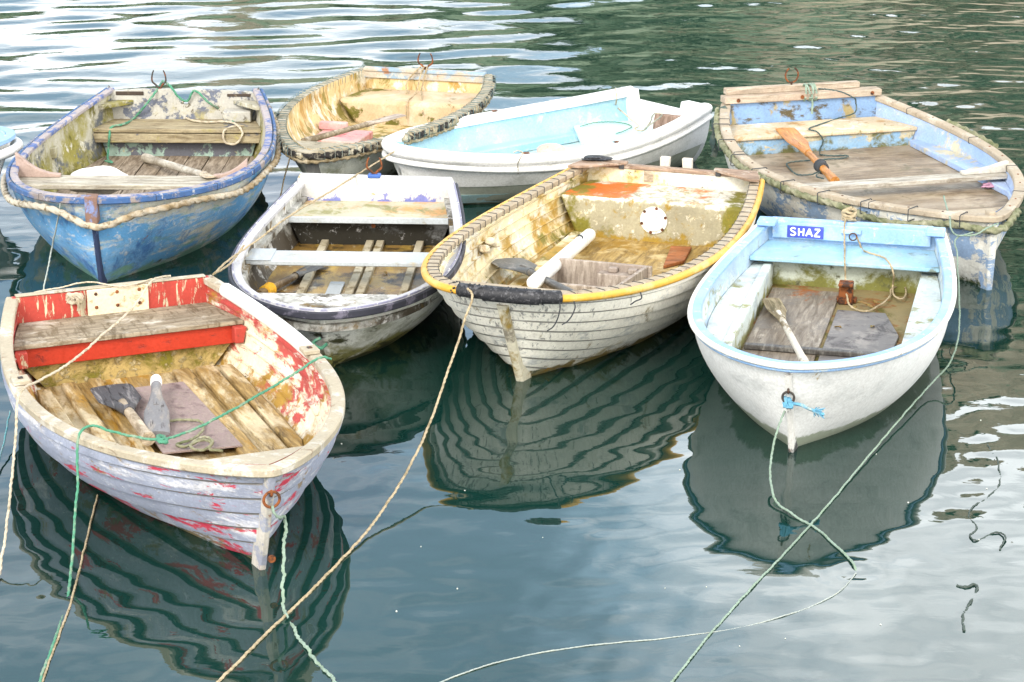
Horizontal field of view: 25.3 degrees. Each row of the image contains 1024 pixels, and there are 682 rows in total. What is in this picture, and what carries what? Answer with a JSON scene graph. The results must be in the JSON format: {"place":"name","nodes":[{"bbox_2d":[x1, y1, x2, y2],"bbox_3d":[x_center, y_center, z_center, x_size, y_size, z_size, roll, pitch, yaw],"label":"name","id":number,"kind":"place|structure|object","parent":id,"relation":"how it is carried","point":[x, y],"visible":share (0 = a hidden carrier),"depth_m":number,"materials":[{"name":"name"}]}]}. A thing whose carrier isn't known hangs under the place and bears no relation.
{"place":"outdoors","nodes":[
{"label":"outdoors","id":0,"kind":"place"},
{"bbox_2d":[317,120,372,142],"bbox_3d":[-1.202,-1.431,15.820,0.380,0.111,0.370,4,18,13],"label":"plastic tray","id":1,"kind":"object","parent":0,"point":[354,136],"visible":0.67,"depth_m":15.86,"materials":[{"name":"pink plastic"}]},
{"bbox_2d":[0,0,1023,681],"bbox_3d":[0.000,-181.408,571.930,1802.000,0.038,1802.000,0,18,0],"label":"water","id":2,"kind":"structure","parent":0,"point":[624,496],"depth_m":9.97,"materials":[{"name":"teal liquid"}]},
{"bbox_2d":[0,126,22,174],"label":"rowing boat","id":3,"kind":"object","parent":2,"relation":"on","point":[8,137],"visible":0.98,"depth_m":14.29,"materials":[{"name":"white paint"}]},
{"bbox_2d":[42,494,97,681],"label":"mooring rope","id":4,"kind":"object","parent":2,"relation":"on","point":[64,620],"visible":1,"depth_m":8.80,"materials":[{"name":"fabric"}]},
{"bbox_2d":[0,70,281,284],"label":"rowing boat","id":5,"kind":"object","parent":2,"relation":"on","point":[146,216],"visible":1,"depth_m":13.69,"materials":[{"name":"blue paint"},{"name":"grey wood"},{"name":"white peeling paint"}]},
{"bbox_2d":[43,203,60,289],"bbox_3d":[-2.555,-0.545,12.709,0.137,0.547,0.175,0,18,0],"label":"mooring rope","id":6,"kind":"object","parent":5,"relation":"hanging from","point":[51,250],"visible":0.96,"depth_m":12.75,"materials":[{"name":"beige fabric"}]},
{"bbox_2d":[70,166,126,194],"bbox_3d":[-2.509,-0.979,13.887,0.401,0.184,0.274,0,18,0],"label":"plastic bag buoy","id":7,"kind":"object","parent":5,"relation":"in","point":[102,170],"visible":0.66,"depth_m":13.81,"materials":[{"name":"white plastic"}]},
{"bbox_2d":[104,80,233,162],"bbox_3d":[-2.391,-1.514,15.451,0.926,0.434,0.556,-9,20,-25],"label":"mooring rope","id":8,"kind":"object","parent":5,"relation":"hanging from","point":[108,160],"visible":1,"depth_m":15.46,"materials":[{"name":"fabric"}]},
{"bbox_2d":[141,153,216,177],"bbox_3d":[-2.123,-1.088,14.404,0.075,0.293,1.699,-7,19,-21],"label":"oar","id":9,"kind":"object","parent":5,"relation":"on","point":[152,159],"visible":0.99,"depth_m":14.39,"materials":[{"name":"brown wood"}]},
{"bbox_2d":[182,101,243,144],"bbox_3d":[-2.073,-1.502,15.457,0.177,0.240,0.761,-17,24,-42],"label":"rope loop","id":10,"kind":"object","parent":5,"relation":"on","point":[229,127],"visible":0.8,"depth_m":15.29,"materials":[{"name":"beige fabric"}]},
{"bbox_2d":[0,274,344,569],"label":"rowing boat","id":11,"kind":"object","parent":2,"relation":"on","point":[216,346],"visible":0.96,"depth_m":10.52,"materials":[{"name":"white wood"}]},
{"bbox_2d":[0,410,10,458],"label":"mooring rope","id":12,"kind":"object","parent":11,"relation":"attached to","point":[5,434],"visible":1,"depth_m":10.32,"materials":[{"name":"teal fabric"}]},
{"bbox_2d":[65,292,83,310],"bbox_3d":[-2.129,-0.194,11.089,0.092,0.093,0.047,0,18,0],"label":"rope knot","id":13,"kind":"object","parent":11,"relation":"attached to","point":[77,298],"visible":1,"depth_m":11.07,"materials":[{"name":"beige fabric"}]},
{"bbox_2d":[0,275,170,574],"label":"mooring rope","id":14,"kind":"object","parent":11,"relation":"attached to","point":[36,382],"visible":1,"depth_m":9.66,"materials":[{"name":"beige fabric"}]},
{"bbox_2d":[35,278,152,291],"bbox_3d":[-2.045,-0.274,11.134,0.579,0.026,0.068,-4,18,-14],"label":"mooring rope","id":15,"kind":"object","parent":11,"relation":"on","point":[95,282],"visible":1,"depth_m":11.14,"materials":[{"name":"beige fabric"}]},
{"bbox_2d":[90,383,154,445],"bbox_3d":[-1.731,0.315,10.284,0.200,0.065,0.788,-7,19,-20],"label":"paddle","id":16,"kind":"object","parent":11,"relation":"in","point":[124,399],"visible":0.99,"depth_m":10.39,"materials":[{"name":"grey wood"}]},
{"bbox_2d":[38,356,331,681],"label":"mooring rope","id":17,"kind":"object","parent":11,"relation":"attached to","point":[149,439],"visible":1,"depth_m":9.19,"materials":[{"name":"green fabric"}]},
{"bbox_2d":[156,434,168,444],"bbox_3d":[-1.403,0.393,9.132,0.049,0.040,0.158,-4,18,-12],"label":"rope knot","id":18,"kind":"object","parent":17,"relation":"attached to","point":[159,439],"visible":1,"depth_m":9.09,"materials":[{"name":"green fabric"}]},
{"bbox_2d":[135,382,242,453],"bbox_3d":[-1.519,0.346,10.339,0.345,0.007,0.940,-7,19,-21],"label":"floor mat","id":19,"kind":"object","parent":11,"relation":"on","point":[182,400],"visible":0.71,"depth_m":10.33,"materials":[{"name":"fabric"}]},
{"bbox_2d":[144,374,169,436],"bbox_3d":[-1.610,0.287,10.314,0.115,0.102,0.586,-3,18,-8],"label":"paddle","id":20,"kind":"object","parent":19,"relation":"on","point":[156,416],"visible":0.92,"depth_m":10.23,"materials":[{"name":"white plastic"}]},
{"bbox_2d":[170,418,222,451],"bbox_3d":[-1.414,0.412,10.051,0.181,0.037,0.466,-7,19,-19],"label":"rope coil","id":21,"kind":"object","parent":19,"relation":"on","point":[209,439],"visible":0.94,"depth_m":9.96,"materials":[{"name":"beige fabric"}]},
{"bbox_2d":[271,505,336,681],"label":"mooring rope","id":22,"kind":"object","parent":11,"relation":"hanging from","point":[293,626],"visible":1,"depth_m":8.68,"materials":[{"name":"fabric"}]},
{"bbox_2d":[228,157,465,366],"bbox_3d":[-0.863,-0.342,12.261,1.227,0.734,2.566,1,18,3],"label":"rowing boat","id":23,"kind":"object","parent":2,"relation":"on","point":[357,235],"visible":0.78,"depth_m":12.51,"materials":[{"name":"white wood"}]},
{"bbox_2d":[212,245,244,274],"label":"mooring rope","id":24,"kind":"object","parent":23,"relation":"attached to","point":[227,265],"visible":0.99,"depth_m":11.75,"materials":[{"name":"beige fabric"}]},
{"bbox_2d":[256,266,323,292],"bbox_3d":[-1.203,-0.343,12.382,0.100,0.079,0.707,7,19,22],"label":"oar","id":25,"kind":"object","parent":23,"relation":"on","point":[270,287],"visible":0.77,"depth_m":12.31,"materials":[{"name":"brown wood"}]},
{"bbox_2d":[214,151,394,273],"bbox_3d":[-1.139,-0.760,12.725,0.120,0.091,3.056,5,19,14],"label":"mooring rope","id":26,"kind":"object","parent":23,"relation":"attached to","point":[272,228],"visible":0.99,"depth_m":12.53,"materials":[{"name":"beige fabric"}]},
{"bbox_2d":[276,53,495,175],"bbox_3d":[-0.958,-1.399,15.506,1.344,0.642,2.735,4,18,13],"label":"rowing boat","id":27,"kind":"object","parent":2,"relation":"on","point":[451,98],"visible":0.85,"depth_m":16.28,"materials":[{"name":"beige wood"}]},
{"bbox_2d":[280,156,290,195],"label":"mooring rope","id":28,"kind":"object","parent":27,"relation":"hanging from","point":[285,175],"visible":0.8,"depth_m":14.42,"materials":[{"name":"grey fabric"}]},
{"bbox_2d":[301,114,406,140],"bbox_3d":[-1.072,-1.452,15.437,0.100,0.066,1.133,11,21,30],"label":"oar","id":29,"kind":"object","parent":27,"relation":"on","point":[322,136],"visible":0.98,"depth_m":15.38,"materials":[{"name":"grey wood"}]},
{"bbox_2d":[405,66,421,93],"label":"rope","id":30,"kind":"object","parent":27,"relation":"hanging from","point":[410,77],"visible":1,"depth_m":16.65,"materials":[{"name":"beige fabric"}]},
{"bbox_2d":[406,65,424,118],"bbox_3d":[-0.708,-1.803,16.488,0.035,0.297,0.500,4,18,13],"label":"rope","id":31,"kind":"object","parent":27,"relation":"hanging from","point":[416,90],"visible":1,"depth_m":16.58,"materials":[{"name":"beige fabric"}]},
{"bbox_2d":[420,65,427,113],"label":"rope","id":32,"kind":"object","parent":27,"relation":"hanging from","point":[422,85],"visible":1,"depth_m":16.62,"materials":[{"name":"beige fabric"}]},
{"bbox_2d":[381,86,712,204],"bbox_3d":[0.165,-1.193,15.051,2.411,0.571,1.353,-14,23,-38],"label":"rowing boat","id":33,"kind":"object","parent":2,"relation":"on","point":[475,157],"visible":0.75,"depth_m":15.28,"materials":[{"name":"white plastic"}]},
{"bbox_2d":[513,150,522,173],"bbox_3d":[0.038,-1.104,14.125,0.063,0.198,0.222,0,18,0],"label":"cord","id":34,"kind":"object","parent":33,"relation":"hanging from","point":[519,158],"visible":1,"depth_m":14.02,"materials":[{"name":"beige fabric"}]},
{"bbox_2d":[537,143,565,152],"bbox_3d":[0.266,-1.290,15.401,0.200,0.091,0.170,0,18,0],"label":"buoy","id":35,"kind":"object","parent":33,"relation":"on","point":[548,147],"visible":0.62,"depth_m":15.35,"materials":[{"name":"white plastic"}]},
{"bbox_2d":[580,121,631,133],"bbox_3d":[0.689,-1.479,15.722,0.289,0.012,0.354,-17,24,-42],"label":"cord","id":36,"kind":"object","parent":33,"relation":"on","point":[610,121],"visible":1,"depth_m":15.81,"materials":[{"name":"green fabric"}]},
{"bbox_2d":[615,88,662,131],"bbox_3d":[0.810,-1.565,15.550,0.132,0.240,0.966,-5,19,-15],"label":"rope tangle","id":37,"kind":"object","parent":33,"relation":"on","point":[647,126],"visible":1,"depth_m":15.50,"materials":[{"name":"white fabric"}]},
{"bbox_2d":[421,156,764,381],"bbox_3d":[0.451,-0.358,12.347,1.493,0.797,3.348,6,19,18],"label":"rowing boat","id":38,"kind":"object","parent":2,"relation":"on","point":[639,214],"visible":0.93,"depth_m":12.76,"materials":[{"name":"grey wood"}]},
{"bbox_2d":[216,288,473,681],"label":"mooring rope","id":39,"kind":"object","parent":38,"relation":"attached to","point":[221,678],"visible":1,"depth_m":9.43,"materials":[{"name":"beige fabric"}]},
{"bbox_2d":[491,258,573,290],"bbox_3d":[0.160,-0.338,11.992,0.210,0.227,1.441,-5,19,-15],"label":"paddle","id":40,"kind":"object","parent":38,"relation":"in","point":[524,266],"visible":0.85,"depth_m":12.34,"materials":[{"name":"grey wood"}]},
{"bbox_2d":[527,229,595,287],"bbox_3d":[0.284,-0.463,12.571,0.077,0.244,1.637,4,18,12],"label":"foam tube","id":41,"kind":"object","parent":38,"relation":"on","point":[551,267],"visible":0.99,"depth_m":12.38,"materials":[{"name":"white plastic"}]},
{"bbox_2d":[540,258,651,289],"bbox_3d":[0.420,-0.263,12.082,0.540,0.200,0.480,6,19,18],"label":"wooden crate","id":42,"kind":"object","parent":38,"relation":"in","point":[576,274],"visible":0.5,"depth_m":12.23,"materials":[{"name":"brown wood"}]},
{"bbox_2d":[663,246,691,268],"bbox_3d":[0.950,-0.478,13.069,0.121,0.020,0.426,3,18,9],"label":"loose board","id":43,"kind":"object","parent":38,"relation":"on","point":[677,255],"visible":0.99,"depth_m":13.07,"materials":[{"name":"orange wood"}]},
{"bbox_2d":[441,573,856,681],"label":"floating line","id":44,"kind":"object","parent":2,"relation":"on","point":[644,639],"visible":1,"depth_m":8.41,"materials":[{"name":"white fabric"}]},
{"bbox_2d":[687,216,956,452],"bbox_3d":[1.528,0.050,11.269,1.271,0.751,2.741,4,18,13],"label":"rowing boat","id":45,"kind":"object","parent":2,"relation":"on","point":[855,369],"visible":0.96,"depth_m":11.49,"materials":[{"name":"white paint"}]},
{"bbox_2d":[762,298,808,361],"bbox_3d":[1.355,-0.063,11.263,0.102,0.110,1.307,0,18,0],"label":"oar","id":46,"kind":"object","parent":45,"relation":"on","point":[776,308],"visible":0.99,"depth_m":11.45,"materials":[{"name":"white wood"}]},
{"bbox_2d":[782,396,824,417],"bbox_3d":[1.283,0.291,10.014,0.192,0.084,0.050,6,19,17],"label":"rope knot","id":47,"kind":"object","parent":45,"relation":"attached to","point":[788,403],"visible":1,"depth_m":10.01,"materials":[{"name":"blue fabric"}]},
{"bbox_2d":[769,410,856,570],"bbox_3d":[1.212,0.594,9.568,0.179,0.319,1.281,-2,18,-6],"label":"mooring rope","id":48,"kind":"object","parent":45,"relation":"attached to","point":[804,521],"visible":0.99,"depth_m":9.61,"materials":[{"name":"fabric"}]},
{"bbox_2d":[841,206,856,220],"bbox_3d":[1.838,-0.693,12.421,0.086,0.080,0.077,4,18,14],"label":"rope knot","id":49,"kind":"object","parent":45,"relation":"on","point":[849,213],"visible":1,"depth_m":12.39,"materials":[{"name":"beige fabric"}]},
{"bbox_2d":[843,217,906,311],"bbox_3d":[1.926,-0.417,12.099,0.360,0.317,0.787,0,18,0],"label":"rope loop","id":50,"kind":"object","parent":45,"relation":"on","point":[891,290],"visible":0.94,"depth_m":12.07,"materials":[{"name":"beige fabric"}]},
{"bbox_2d":[670,223,998,681],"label":"mooring rope","id":51,"kind":"object","parent":2,"relation":"on","point":[779,558],"visible":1,"depth_m":9.89,"materials":[{"name":"green fabric"}]},
{"bbox_2d":[713,67,1023,289],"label":"rowing boat","id":52,"kind":"object","parent":2,"relation":"on","point":[903,163],"visible":0.86,"depth_m":14.39,"materials":[{"name":"beige wood"}]},
{"bbox_2d":[709,105,727,156],"bbox_3d":[1.365,-1.379,14.999,0.131,0.358,0.070,11,21,30],"label":"rope tail","id":53,"kind":"object","parent":52,"relation":"hanging from","point":[713,145],"visible":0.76,"depth_m":15.03},
{"bbox_2d":[776,127,839,181],"bbox_3d":[1.878,-1.171,14.396,0.140,0.132,1.063,-3,18,-10],"label":"oar","id":54,"kind":"object","parent":52,"relation":"on","point":[794,137],"visible":1,"depth_m":14.46,"materials":[{"name":"orange wood"}]},
{"bbox_2d":[803,83,817,113],"bbox_3d":[1.976,-1.617,15.144,0.099,0.201,0.125,-4,18,-12],"label":"rope knot","id":55,"kind":"object","parent":52,"relation":"attached to","point":[813,86],"visible":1,"depth_m":15.10,"materials":[{"name":"green fabric"}]},
{"bbox_2d":[786,88,856,178],"bbox_3d":[1.976,-1.340,14.592,0.343,0.379,1.454,6,19,18],"label":"rope","id":56,"kind":"object","parent":52,"relation":"on","point":[791,170],"visible":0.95,"depth_m":14.80,"materials":[{"name":"fabric"}]},
{"bbox_2d":[943,195,972,236],"bbox_3d":[2.459,-0.705,12.748,0.116,0.036,0.789,0,18,0],"label":"mooring rope","id":57,"kind":"object","parent":52,"relation":"attached to","point":[950,221],"visible":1,"depth_m":12.54,"materials":[{"name":"fabric"}]},
{"bbox_2d":[981,182,993,188],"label":"litter","id":58,"kind":"object","parent":52,"relation":"on","point":[988,185],"visible":1,"depth_m":13.87,"materials":[{"name":"pink plastic"}]},
{"bbox_2d":[956,583,978,630],"bbox_3d":[1.750,1.019,8.697,0.087,0.025,0.442,2,18,7],"label":"weed strand","id":59,"kind":"object","parent":2,"relation":"on","point":[970,601],"visible":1,"depth_m":8.74},
{"bbox_2d":[968,444,1006,549],"bbox_3d":[2.036,0.656,9.807,0.154,0.023,1.232,3,18,10],"label":"weed strand","id":60,"kind":"object","parent":2,"relation":"on","point":[1001,545],"visible":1,"depth_m":9.49},
{"bbox_2d":[582,155,612,160],"bbox_3d":[0.517,-1.113,13.830,0.196,0.028,0.114,0,18,0],"label":"cloth scrap","id":61,"kind":"object","parent":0,"point":[596,157],"visible":1,"depth_m":13.79,"materials":[{"name":"black fabric"}]}
]}

